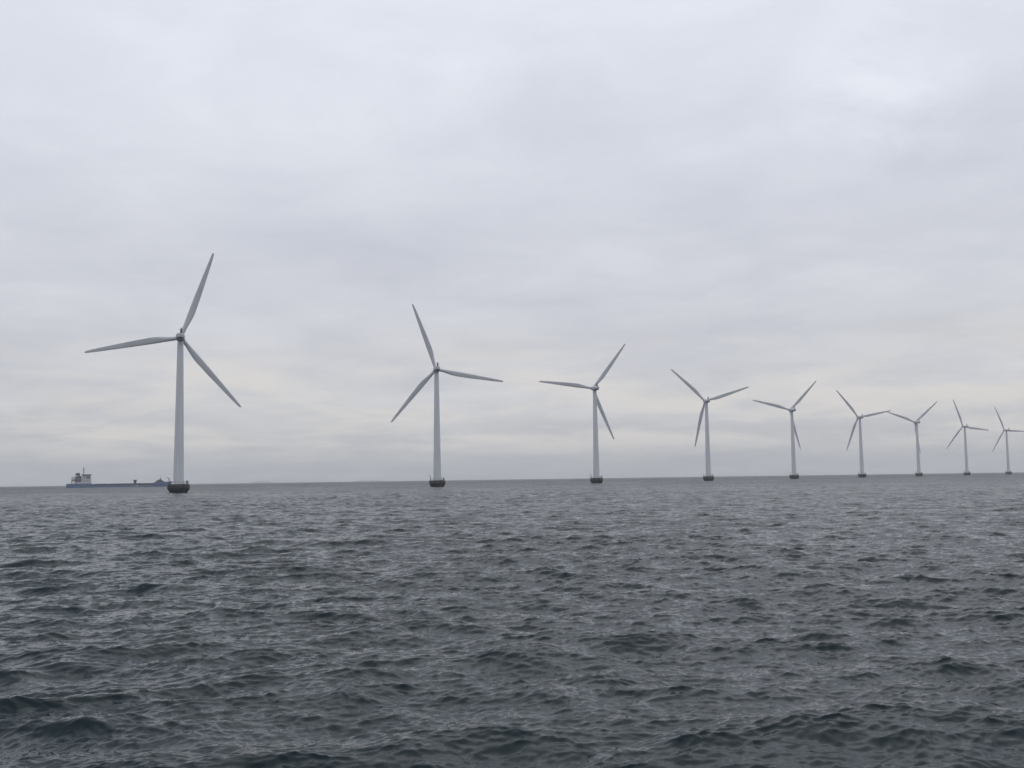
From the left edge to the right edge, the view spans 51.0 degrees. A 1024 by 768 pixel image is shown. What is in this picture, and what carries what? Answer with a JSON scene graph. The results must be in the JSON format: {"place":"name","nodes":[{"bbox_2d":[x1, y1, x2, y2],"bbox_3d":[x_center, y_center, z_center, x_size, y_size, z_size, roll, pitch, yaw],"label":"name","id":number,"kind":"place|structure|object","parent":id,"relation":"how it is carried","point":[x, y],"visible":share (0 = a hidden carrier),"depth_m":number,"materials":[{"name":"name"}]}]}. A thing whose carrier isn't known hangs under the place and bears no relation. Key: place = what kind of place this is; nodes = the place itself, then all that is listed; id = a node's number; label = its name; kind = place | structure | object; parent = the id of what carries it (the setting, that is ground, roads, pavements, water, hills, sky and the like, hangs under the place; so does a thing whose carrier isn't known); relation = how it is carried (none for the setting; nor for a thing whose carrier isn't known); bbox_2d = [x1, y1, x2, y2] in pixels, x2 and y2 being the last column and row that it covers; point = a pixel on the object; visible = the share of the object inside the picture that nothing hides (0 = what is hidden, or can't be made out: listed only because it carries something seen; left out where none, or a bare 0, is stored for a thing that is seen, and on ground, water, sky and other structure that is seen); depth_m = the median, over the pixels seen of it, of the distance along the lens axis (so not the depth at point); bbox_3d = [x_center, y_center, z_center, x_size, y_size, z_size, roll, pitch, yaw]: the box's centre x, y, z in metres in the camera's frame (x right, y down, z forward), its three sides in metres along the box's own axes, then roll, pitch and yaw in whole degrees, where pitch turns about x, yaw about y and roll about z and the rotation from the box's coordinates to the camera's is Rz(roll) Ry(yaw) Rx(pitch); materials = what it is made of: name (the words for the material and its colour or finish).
{"place":"outdoors","nodes":[
{"label":"outdoors","id":0,"kind":"place"},
{"bbox_2d":[252,481,274,482],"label":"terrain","id":1,"kind":"structure","parent":0,"point":[263,482],"depth_m":6633.58,"materials":[{"name":"grey"}]},
{"bbox_2d":[352,480,380,481],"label":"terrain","id":2,"kind":"structure","parent":0,"point":[365,480],"depth_m":6739.89,"materials":[{"name":"grey"}]},
{"bbox_2d":[0,472,1023,767],"bbox_3d":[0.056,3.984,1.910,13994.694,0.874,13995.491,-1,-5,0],"label":"sea water","id":3,"kind":"structure","parent":0,"point":[872,620],"depth_m":28.24,"materials":[{"name":"black liquid"}]},
{"bbox_2d":[66,467,171,487],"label":"cargo ship","id":4,"kind":"object","parent":3,"relation":"on","point":[83,481],"visible":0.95,"depth_m":1467.55,"materials":[{"name":"blue paint"}]},
{"bbox_2d":[84,253,240,492],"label":"wind turbine","id":5,"kind":"object","parent":3,"relation":"in","point":[178,485],"visible":0.96,"depth_m":440.35,"materials":[{"name":"paint"}]},
{"bbox_2d":[391,304,502,486],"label":"wind turbine","id":6,"kind":"object","parent":3,"relation":"in","point":[436,481],"visible":0.98,"depth_m":583.66,"materials":[{"name":"metal"}]},
{"bbox_2d":[539,344,624,482],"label":"wind turbine","id":7,"kind":"object","parent":3,"relation":"in","point":[596,478],"visible":0.95,"depth_m":722.50,"materials":[{"name":"metal"}]},
{"bbox_2d":[671,369,748,480],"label":"wind turbine","id":8,"kind":"object","parent":3,"relation":"in","point":[708,476],"visible":0.98,"depth_m":860.91,"materials":[{"name":"metal"}]},
{"bbox_2d":[753,381,815,478],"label":"wind turbine","id":9,"kind":"object","parent":3,"relation":"in","point":[793,475],"visible":0.97,"depth_m":996.00,"materials":[{"name":"metal"}]},
{"bbox_2d":[836,390,890,477],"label":"wind turbine","id":10,"kind":"object","parent":3,"relation":"in","point":[862,474],"visible":0.93,"depth_m":1139.37,"materials":[{"name":"metal"}]},
{"bbox_2d":[888,402,936,475],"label":"wind turbine","id":11,"kind":"object","parent":3,"relation":"in","point":[916,422],"visible":0.98,"depth_m":1270.80,"materials":[{"name":"metal"}]},
{"bbox_2d":[946,400,986,474],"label":"wind turbine","id":12,"kind":"object","parent":3,"relation":"in","point":[966,454],"visible":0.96,"depth_m":1405.34,"materials":[{"name":"metal"}]},
{"bbox_2d":[992,408,1023,473],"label":"wind turbine","id":13,"kind":"object","parent":3,"relation":"in","point":[1007,459],"visible":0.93,"depth_m":1552.65,"materials":[{"name":"metal"}]},
{"bbox_2d":[0,0,1023,486],"label":"sky","id":14,"kind":"structure","parent":0,"point":[774,198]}
]}

